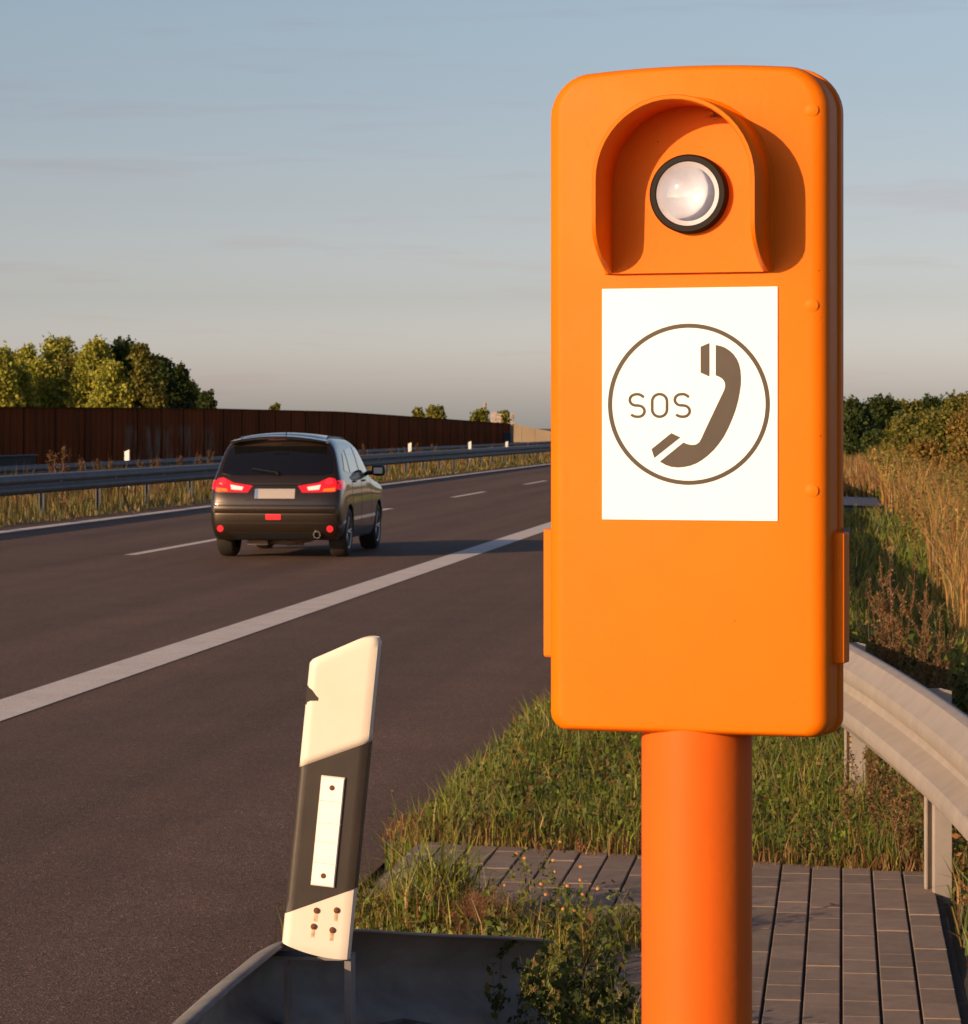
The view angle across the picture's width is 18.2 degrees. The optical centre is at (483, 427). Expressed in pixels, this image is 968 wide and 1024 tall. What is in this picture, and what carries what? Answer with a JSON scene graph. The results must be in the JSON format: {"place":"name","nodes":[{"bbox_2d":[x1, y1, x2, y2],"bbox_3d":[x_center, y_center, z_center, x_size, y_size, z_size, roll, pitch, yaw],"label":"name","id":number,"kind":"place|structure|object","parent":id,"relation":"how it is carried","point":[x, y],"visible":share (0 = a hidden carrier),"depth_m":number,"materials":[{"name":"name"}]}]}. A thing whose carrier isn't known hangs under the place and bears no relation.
{"place":"outdoors","nodes":[
{"label":"outdoors","id":0,"kind":"place"},
{"bbox_2d":[0,407,513,465],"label":"noise wall","id":1,"kind":"structure","parent":0,"point":[31,435],"depth_m":152.70,"materials":[{"name":"metal"}]},
{"bbox_2d":[0,462,550,1023],"bbox_3d":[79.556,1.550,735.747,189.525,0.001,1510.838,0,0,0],"label":"motorway","id":2,"kind":"structure","parent":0,"point":[146,822],"depth_m":16.43,"materials":[{"name":"grey asphalt"}]},
{"bbox_2d":[0,522,550,720],"bbox_3d":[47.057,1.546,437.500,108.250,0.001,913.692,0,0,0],"label":"shoulder line","id":3,"kind":"object","parent":2,"relation":"on","point":[27,701],"depth_m":22.12,"materials":[{"name":"white paint"}]},
{"bbox_2d":[0,463,550,532],"bbox_3d":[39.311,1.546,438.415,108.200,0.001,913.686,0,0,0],"label":"median edge line","id":4,"kind":"object","parent":2,"relation":"on","point":[54,525],"depth_m":54.01,"materials":[{"name":"white paint"}]},
{"bbox_2d":[211,430,385,555],"bbox_3d":[-2.267,0.784,37.704,1.991,1.523,3.892,0,0,6],"label":"car","id":5,"kind":"object","parent":2,"relation":"on","point":[269,490],"visible":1,"depth_m":35.97,"materials":[{"name":"brown paint"}]},
{"bbox_2d":[126,481,543,554],"bbox_3d":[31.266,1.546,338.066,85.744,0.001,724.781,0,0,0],"label":"lane dashes","id":6,"kind":"object","parent":2,"relation":"on","point":[154,550],"visible":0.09,"depth_m":40.13,"materials":[{"name":"white paint"}]},
{"bbox_2d":[0,441,550,527],"bbox_3d":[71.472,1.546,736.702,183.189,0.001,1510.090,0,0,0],"label":"median ground","id":7,"kind":"structure","parent":0,"point":[75,517],"depth_m":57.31,"materials":[{"name":"green plant"}]},
{"bbox_2d":[45,447,58,506],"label":"dock weed","id":8,"kind":"object","parent":7,"relation":"on","point":[49,465],"visible":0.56,"depth_m":55.99,"materials":[{"name":"brown plant"}]},
{"bbox_2d":[56,445,71,506],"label":"dock weed","id":9,"kind":"object","parent":7,"relation":"on","point":[63,459],"visible":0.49,"depth_m":58.01,"materials":[{"name":"brown plant"}]},
{"bbox_2d":[77,455,85,503],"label":"dock weed","id":10,"kind":"object","parent":7,"relation":"on","point":[80,462],"visible":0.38,"depth_m":57.99,"materials":[{"name":"brown plant"}]},
{"bbox_2d":[91,458,101,494],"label":"dock weed","id":11,"kind":"object","parent":7,"relation":"on","point":[98,466],"visible":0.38,"depth_m":59.98,"materials":[{"name":"brown plant"}]},
{"bbox_2d":[108,459,112,500],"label":"dock weed","id":12,"kind":"object","parent":7,"relation":"on","point":[110,468],"visible":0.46,"depth_m":60.99,"materials":[{"name":"brown plant"}]},
{"bbox_2d":[124,450,129,486],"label":"delineator","id":13,"kind":"object","parent":7,"relation":"on","point":[126,455],"visible":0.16,"depth_m":76.00,"materials":[{"name":"white plastic"}]},
{"bbox_2d":[135,460,144,494],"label":"dock weed","id":14,"kind":"object","parent":7,"relation":"on","point":[137,466],"visible":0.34,"depth_m":63.99,"materials":[{"name":"brown plant"}]},
{"bbox_2d":[148,459,154,491],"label":"dock weed","id":15,"kind":"object","parent":7,"relation":"on","point":[151,463],"visible":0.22,"depth_m":66.00,"materials":[{"name":"brown plant"}]},
{"bbox_2d":[155,457,160,496],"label":"dock weed","id":16,"kind":"object","parent":7,"relation":"on","point":[156,463],"visible":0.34,"depth_m":68.00,"materials":[{"name":"brown plant"}]},
{"bbox_2d":[176,455,183,488],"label":"dock weed","id":17,"kind":"object","parent":7,"relation":"on","point":[181,457],"visible":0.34,"depth_m":71.98,"materials":[{"name":"brown plant"}]},
{"bbox_2d":[197,455,201,482],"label":"dock weed","id":18,"kind":"object","parent":7,"relation":"on","point":[199,457],"visible":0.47,"depth_m":75.97,"materials":[{"name":"brown plant"}]},
{"bbox_2d":[206,450,214,479],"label":"dock weed","id":19,"kind":"object","parent":7,"relation":"on","point":[208,456],"visible":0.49,"depth_m":77.99,"materials":[{"name":"brown plant"}]},
{"bbox_2d":[0,444,550,515],"bbox_3d":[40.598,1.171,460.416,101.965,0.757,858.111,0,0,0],"label":"guard rail","id":20,"kind":"object","parent":7,"relation":"on","point":[41,484],"visible":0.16,"depth_m":59.96,"materials":[{"name":"metal"}]},
{"bbox_2d":[0,441,550,498],"bbox_3d":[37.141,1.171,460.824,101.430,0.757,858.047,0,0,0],"label":"guard rail","id":21,"kind":"object","parent":7,"relation":"on","point":[43,468],"visible":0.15,"depth_m":77.33,"materials":[{"name":"grey metal"}]},
{"bbox_2d":[408,442,411,452],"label":"delineator","id":22,"kind":"object","parent":7,"relation":"on","point":[409,446],"visible":0.34,"depth_m":114.01,"materials":[{"name":"white plastic"}]},
{"bbox_2d":[9,429,550,891],"bbox_3d":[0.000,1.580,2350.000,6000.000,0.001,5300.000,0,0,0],"label":"ground","id":23,"kind":"structure","parent":0,"point":[375,873],"depth_m":10.89,"materials":[{"name":"brown soil"}]},
{"bbox_2d":[0,340,25,406],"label":"tree","id":24,"kind":"object","parent":23,"relation":"on","point":[10,396],"visible":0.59,"depth_m":170.20,"materials":[{"name":"green plant"}]},
{"bbox_2d":[10,342,37,368],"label":"tree","id":25,"kind":"object","parent":23,"relation":"on","point":[25,352],"visible":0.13,"depth_m":181.49,"materials":[{"name":"green plant"}]},
{"bbox_2d":[12,356,44,406],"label":"tree","id":26,"kind":"object","parent":23,"relation":"on","point":[31,396],"visible":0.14,"depth_m":172.27,"materials":[{"name":"green plant"}]},
{"bbox_2d":[21,356,68,406],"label":"tree","id":27,"kind":"object","parent":23,"relation":"on","point":[47,379],"visible":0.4,"depth_m":175.25,"materials":[{"name":"green plant"}]},
{"bbox_2d":[38,332,77,390],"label":"tree","id":28,"kind":"object","parent":23,"relation":"on","point":[54,348],"visible":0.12,"depth_m":183.15,"materials":[{"name":"green plant"}]},
{"bbox_2d":[57,351,77,406],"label":"tree","id":29,"kind":"object","parent":23,"relation":"on","point":[66,363],"visible":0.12,"depth_m":177.87,"materials":[{"name":"green plant"}]},
{"bbox_2d":[62,334,115,406],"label":"tree","id":30,"kind":"object","parent":23,"relation":"on","point":[91,356],"visible":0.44,"depth_m":173.14,"materials":[{"name":"green plant"}]},
{"bbox_2d":[85,358,138,407],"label":"tree","id":31,"kind":"object","parent":23,"relation":"on","point":[110,384],"visible":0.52,"depth_m":168.69,"materials":[{"name":"green plant"}]},
{"bbox_2d":[106,335,141,404],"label":"tree","id":32,"kind":"object","parent":23,"relation":"on","point":[121,350],"visible":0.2,"depth_m":174.52,"materials":[{"name":"green plant"}]},
{"bbox_2d":[125,342,173,407],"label":"tree","id":33,"kind":"object","parent":23,"relation":"on","point":[147,391],"visible":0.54,"depth_m":169.06,"materials":[{"name":"green plant"}]},
{"bbox_2d":[154,353,179,407],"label":"tree","id":34,"kind":"object","parent":23,"relation":"on","point":[165,372],"visible":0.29,"depth_m":174.10,"materials":[{"name":"green plant"}]},
{"bbox_2d":[173,360,197,407],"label":"tree","id":35,"kind":"object","parent":23,"relation":"on","point":[185,397],"visible":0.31,"depth_m":179.53,"materials":[{"name":"green plant"}]},
{"bbox_2d":[186,378,206,407],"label":"tree","id":36,"kind":"object","parent":23,"relation":"on","point":[191,384],"visible":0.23,"depth_m":180.85,"materials":[{"name":"green plant"}]},
{"bbox_2d":[198,389,217,407],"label":"tree","id":37,"kind":"object","parent":23,"relation":"on","point":[206,399],"visible":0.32,"depth_m":170.09,"materials":[{"name":"green plant"}]},
{"bbox_2d":[269,402,280,409],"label":"tree","id":38,"kind":"object","parent":23,"relation":"on","point":[276,406],"visible":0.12,"depth_m":212.67,"materials":[{"name":"green plant"}]},
{"bbox_2d":[412,406,424,416],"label":"tree","id":39,"kind":"object","parent":23,"relation":"on","point":[417,412],"visible":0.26,"depth_m":429.69,"materials":[{"name":"green plant"}]},
{"bbox_2d":[425,404,446,418],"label":"tree","id":40,"kind":"object","parent":23,"relation":"on","point":[432,411],"visible":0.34,"depth_m":429.33,"materials":[{"name":"green plant"}]},
{"bbox_2d":[469,407,489,421],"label":"tree","id":41,"kind":"object","parent":23,"relation":"on","point":[481,414],"visible":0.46,"depth_m":429.47,"materials":[{"name":"green plant"}]},
{"bbox_2d":[491,412,501,422],"bbox_3d":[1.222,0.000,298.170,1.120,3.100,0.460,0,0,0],"label":"building","id":42,"kind":"structure","parent":23,"relation":"on","point":[498,418],"depth_m":298.00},
{"bbox_2d":[497,410,511,422],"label":"tree","id":43,"kind":"object","parent":23,"relation":"on","point":[505,416],"visible":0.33,"depth_m":429.50,"materials":[{"name":"green plant"}]},
{"bbox_2d":[503,433,510,442],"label":"cabinet","id":44,"kind":"object","parent":23,"relation":"on","point":[507,436],"visible":0.87,"depth_m":297.00,"materials":[{"name":"blue metal"}]},
{"bbox_2d":[510,420,512,442],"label":"gate post","id":45,"kind":"object","parent":23,"relation":"on","point":[511,426],"visible":0.82,"depth_m":300.85,"materials":[{"name":"concrete"}]},
{"bbox_2d":[507,422,550,441],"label":"noise wall","id":46,"kind":"structure","parent":23,"relation":"on","point":[524,433],"depth_m":333.16,"materials":[{"name":"beige concrete"}]},
{"bbox_2d":[876,408,920,456],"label":"bush","id":47,"kind":"object","parent":23,"relation":"on","point":[900,434],"visible":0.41,"depth_m":117.46,"materials":[{"name":"green plant"}]},
{"bbox_2d":[896,397,924,417],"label":"bush","id":48,"kind":"object","parent":23,"relation":"on","point":[913,407],"visible":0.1,"depth_m":174.85,"materials":[{"name":"green plant"}]},
{"bbox_2d":[900,437,945,467],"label":"bush","id":49,"kind":"object","parent":23,"relation":"on","point":[920,448],"visible":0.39,"depth_m":91.67,"materials":[{"name":"brown plant"}]},
{"bbox_2d":[906,406,956,454],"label":"bush","id":50,"kind":"object","parent":23,"relation":"on","point":[933,424],"visible":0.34,"depth_m":107.48,"materials":[{"name":"green plant"}]},
{"bbox_2d":[937,438,967,475],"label":"bush","id":51,"kind":"object","parent":23,"relation":"on","point":[958,452],"visible":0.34,"depth_m":79.68,"materials":[{"name":"brown plant"}]},
{"bbox_2d":[962,395,967,413],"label":"bush","id":52,"kind":"object","parent":23,"relation":"on","point":[963,405],"visible":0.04,"depth_m":150.13,"materials":[{"name":"green plant"}]},
{"bbox_2d":[0,0,967,428],"label":"sky","id":53,"kind":"structure","parent":0,"point":[304,205],"materials":[{"name":"blue"}]},
{"bbox_2d":[357,497,967,1010],"bbox_3d":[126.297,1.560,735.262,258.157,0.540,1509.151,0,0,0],"label":"verge ground","id":54,"kind":"structure","parent":0,"point":[961,963],"depth_m":9.30,"materials":[{"name":"soil"}]},
{"bbox_2d":[172,929,553,1023],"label":"guard rail","id":55,"kind":"object","parent":54,"relation":"on","point":[387,977],"visible":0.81,"depth_m":4.96,"materials":[{"name":"grey metal"}]},
{"bbox_2d":[282,636,381,959],"bbox_3d":[-0.234,0.566,4.680,0.110,0.498,0.059,6,1,6],"label":"delineator","id":56,"kind":"object","parent":55,"relation":"attached to","point":[328,824],"visible":1,"depth_m":4.66,"materials":[{"name":"white plastic"}]},
{"bbox_2d":[366,630,967,875],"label":"verge grass","id":57,"kind":"structure","parent":54,"relation":"on","point":[794,774],"depth_m":11.31,"materials":[{"name":"green plant"}]},
{"bbox_2d":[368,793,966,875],"bbox_3d":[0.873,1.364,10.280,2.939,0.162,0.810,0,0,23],"label":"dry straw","id":58,"kind":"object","parent":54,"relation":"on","point":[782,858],"visible":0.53,"depth_m":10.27,"materials":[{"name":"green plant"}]},
{"bbox_2d":[843,410,869,456],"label":"bush","id":59,"kind":"object","parent":54,"relation":"on","point":[854,423],"visible":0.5,"depth_m":127.41,"materials":[{"name":"green plant"}]},
{"bbox_2d":[840,627,873,752],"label":"green weed","id":60,"kind":"object","parent":54,"relation":"on","point":[856,640],"visible":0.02,"depth_m":12.88,"materials":[{"name":"green plant"}]},
{"bbox_2d":[843,394,875,430],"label":"bush","id":61,"kind":"object","parent":54,"relation":"on","point":[851,405],"visible":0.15,"depth_m":149.50,"materials":[{"name":"green plant"}]},
{"bbox_2d":[840,736,891,832],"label":"dry weed","id":62,"kind":"object","parent":54,"relation":"on","point":[872,783],"visible":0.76,"depth_m":10.86,"materials":[{"name":"brown plant"}]},
{"bbox_2d":[860,426,887,455],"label":"bush","id":63,"kind":"object","parent":54,"relation":"on","point":[871,437],"visible":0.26,"depth_m":123.65,"materials":[{"name":"green plant"}]},
{"bbox_2d":[866,597,884,751],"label":"flowering weed","id":64,"kind":"object","parent":54,"relation":"on","point":[868,633],"visible":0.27,"depth_m":12.44,"materials":[{"name":"brown"}]},
{"bbox_2d":[787,642,967,903],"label":"guard rail","id":65,"kind":"object","parent":54,"relation":"on","point":[913,732],"visible":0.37,"depth_m":9.38,"materials":[{"name":"metal"}]},
{"bbox_2d":[835,765,923,860],"bbox_3d":[1.356,1.282,10.158,0.275,0.336,0.266,0,0,38],"label":"dry weed","id":66,"kind":"object","parent":54,"relation":"on","point":[896,817],"visible":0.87,"depth_m":10.12,"materials":[{"name":"brown"}]},
{"bbox_2d":[866,393,905,434],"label":"bush","id":67,"kind":"object","parent":54,"relation":"on","point":[881,410],"visible":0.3,"depth_m":164.13,"materials":[{"name":"green plant"}]},
{"bbox_2d":[866,527,905,671],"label":"flowering weed","id":68,"kind":"object","parent":54,"relation":"on","point":[888,548],"visible":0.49,"depth_m":12.59,"materials":[{"name":"brown"}]},
{"bbox_2d":[864,554,928,766],"bbox_3d":[1.683,0.987,12.267,0.178,0.967,0.324,0,0,-34],"label":"dried mugwort","id":69,"kind":"object","parent":54,"relation":"on","point":[890,657],"visible":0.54,"depth_m":12.28,"materials":[{"name":"brown plant"}]},
{"bbox_2d":[843,484,967,664],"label":"verge grass","id":70,"kind":"structure","parent":54,"relation":"on","point":[870,531],"depth_m":27.84,"materials":[{"name":"green plant"}]},
{"bbox_2d":[862,444,967,639],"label":"tall dry grass","id":71,"kind":"structure","parent":54,"relation":"on","point":[958,580],"depth_m":32.10,"materials":[{"name":"beige plant"}]},
{"bbox_2d":[866,624,963,687],"bbox_3d":[1.891,1.171,13.391,0.418,0.600,0.288,0,0,32],"label":"green weed","id":72,"kind":"object","parent":54,"relation":"on","point":[913,640],"visible":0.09,"depth_m":13.38,"materials":[{"name":"green"}]},
{"bbox_2d":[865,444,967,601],"bbox_3d":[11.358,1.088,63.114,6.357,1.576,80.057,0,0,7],"label":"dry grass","id":73,"kind":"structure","parent":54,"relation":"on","point":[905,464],"depth_m":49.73,"materials":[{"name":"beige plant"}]},
{"bbox_2d":[898,786,956,870],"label":"dry weed","id":74,"kind":"object","parent":54,"relation":"on","point":[908,833],"visible":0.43,"depth_m":9.87,"materials":[{"name":"brown plant"}]},
{"bbox_2d":[904,588,960,697],"bbox_3d":[1.757,1.054,11.998,0.259,0.834,0.177,0,0,20],"label":"dried mugwort","id":75,"kind":"object","parent":54,"relation":"on","point":[937,677],"visible":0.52,"depth_m":11.99,"materials":[{"name":"brown plant"}]},
{"bbox_2d":[919,392,947,411],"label":"bush","id":76,"kind":"object","parent":54,"relation":"on","point":[930,402],"visible":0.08,"depth_m":179.54,"materials":[{"name":"green plant"}]},
{"bbox_2d":[919,804,967,1009],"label":"rail weeds","id":77,"kind":"object","parent":54,"relation":"on","point":[963,885],"visible":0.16,"depth_m":9.06,"materials":[{"name":"green plant"}]},
{"bbox_2d":[938,649,967,714],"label":"green weed","id":78,"kind":"object","parent":54,"relation":"on","point":[962,705],"visible":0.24,"depth_m":12.48,"materials":[{"name":"green"}]},
{"bbox_2d":[939,388,967,417],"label":"bush","id":79,"kind":"object","parent":54,"relation":"on","point":[952,403],"visible":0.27,"depth_m":164.40,"materials":[{"name":"green plant"}]},
{"bbox_2d":[945,410,967,457],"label":"bush","id":80,"kind":"object","parent":54,"relation":"on","point":[958,427],"visible":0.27,"depth_m":95.96,"materials":[{"name":"green plant"}]},
{"bbox_2d":[952,833,967,944],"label":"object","id":81,"kind":"object","parent":54,"relation":"on","point":[955,836],"visible":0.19,"depth_m":9.26,"materials":[{"name":"green plant"}]},
{"bbox_2d":[362,842,967,1023],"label":"paving","id":82,"kind":"structure","parent":0,"point":[821,1005],"depth_m":8.67,"materials":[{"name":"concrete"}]},
{"bbox_2d":[267,862,447,930],"bbox_3d":[-0.322,1.351,8.688,0.598,0.198,0.449,0,0,23],"label":"grass tuft","id":83,"kind":"object","parent":82,"relation":"on","point":[374,903],"visible":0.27,"depth_m":8.65,"materials":[{"name":"green plant"}]},
{"bbox_2d":[389,804,406,896],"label":"seed stalk","id":84,"kind":"object","parent":82,"relation":"on","point":[395,839],"visible":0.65,"depth_m":9.09,"materials":[{"name":"yellow"}]},
{"bbox_2d":[357,860,482,933],"bbox_3d":[-0.207,1.328,8.525,0.561,0.244,0.498,0,0,-21],"label":"grass tuft","id":85,"kind":"object","parent":82,"relation":"on","point":[409,901],"visible":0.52,"depth_m":8.52,"materials":[{"name":"green plant"}]},
{"bbox_2d":[391,790,476,916],"bbox_3d":[-0.148,1.253,8.765,0.199,0.395,0.224,0,0,-19],"label":"grass tuft","id":86,"kind":"object","parent":82,"relation":"on","point":[425,822],"visible":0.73,"depth_m":8.78,"materials":[{"name":"green plant"}]},
{"bbox_2d":[249,846,641,1023],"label":"weed patch","id":87,"kind":"object","parent":82,"relation":"on","point":[538,932],"visible":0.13,"depth_m":8.38,"materials":[{"name":"green plant"}]},
{"bbox_2d":[437,780,455,862],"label":"seed stalk","id":88,"kind":"object","parent":82,"relation":"on","point":[451,815],"visible":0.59,"depth_m":9.01,"materials":[{"name":"yellow"}]},
{"bbox_2d":[360,812,545,915],"bbox_3d":[-0.155,1.284,8.769,0.766,0.332,0.760,0,0,-10],"label":"grass tuft","id":89,"kind":"object","parent":82,"relation":"on","point":[421,871],"visible":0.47,"depth_m":8.80,"materials":[{"name":"green plant"}]},
{"bbox_2d":[279,877,641,1023],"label":"weed patch herbs","id":90,"kind":"object","parent":82,"relation":"on","point":[590,916],"visible":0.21,"depth_m":8.36,"materials":[{"name":"green plant"}]},
{"bbox_2d":[457,772,482,875],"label":"seed stalk","id":91,"kind":"object","parent":82,"relation":"on","point":[467,810],"visible":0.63,"depth_m":9.14,"materials":[{"name":"yellow"}]},
{"bbox_2d":[442,886,520,934],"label":"fluffy weed","id":92,"kind":"object","parent":82,"relation":"on","point":[478,906],"visible":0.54,"depth_m":8.38,"materials":[{"name":"green plant"}]},
{"bbox_2d":[511,837,528,896],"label":"seed stalk","id":93,"kind":"object","parent":82,"relation":"on","point":[518,869],"visible":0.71,"depth_m":9.23,"materials":[{"name":"green"}]},
{"bbox_2d":[503,853,554,924],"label":"flowering weed","id":94,"kind":"object","parent":82,"relation":"on","point":[528,870],"visible":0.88,"depth_m":8.58,"materials":[{"name":"yellow"}]},
{"bbox_2d":[515,839,581,922],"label":"flowering weed","id":95,"kind":"object","parent":82,"relation":"on","point":[553,872],"visible":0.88,"depth_m":8.65,"materials":[{"name":"yellow"}]},
{"bbox_2d":[481,883,640,1023],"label":"leggy weed","id":96,"kind":"object","parent":82,"relation":"on","point":[575,983],"visible":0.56,"depth_m":5.31,"materials":[{"name":"green plant"}]},
{"bbox_2d":[484,907,641,1023],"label":"leggy weed","id":97,"kind":"object","parent":82,"relation":"on","point":[565,1001],"visible":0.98,"depth_m":5.02,"materials":[{"name":"green plant"}]},
{"bbox_2d":[544,878,585,945],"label":"flowering weed","id":98,"kind":"object","parent":82,"relation":"on","point":[557,907],"visible":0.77,"depth_m":8.38,"materials":[{"name":"yellow"}]},
{"bbox_2d":[559,877,600,944],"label":"flowering weed","id":99,"kind":"object","parent":82,"relation":"on","point":[582,910],"visible":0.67,"depth_m":8.37,"materials":[{"name":"green plant"}]},
{"bbox_2d":[544,65,849,1023],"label":"emergency phone","id":100,"kind":"object","parent":82,"relation":"on","point":[696,585],"visible":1,"depth_m":3.50,"materials":[{"name":"orange paint"}]},
{"bbox_2d":[707,111,721,119],"bbox_3d":[0.266,-0.359,3.477,0.028,0.012,0.010,0,0,18],"label":"cobweb","id":101,"kind":"object","parent":100,"relation":"attached to","point":[715,115],"visible":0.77,"depth_m":3.48,"materials":[{"name":"brown"}]},
{"bbox_2d":[843,497,880,505],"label":"track","id":102,"kind":"structure","parent":0,"point":[867,501],"depth_m":58.56,"materials":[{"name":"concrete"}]},
{"bbox_2d":[843,451,942,496],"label":"tall dry grass","id":103,"kind":"structure","parent":0,"point":[856,473],"depth_m":66.97,"materials":[{"name":"beige plant"}]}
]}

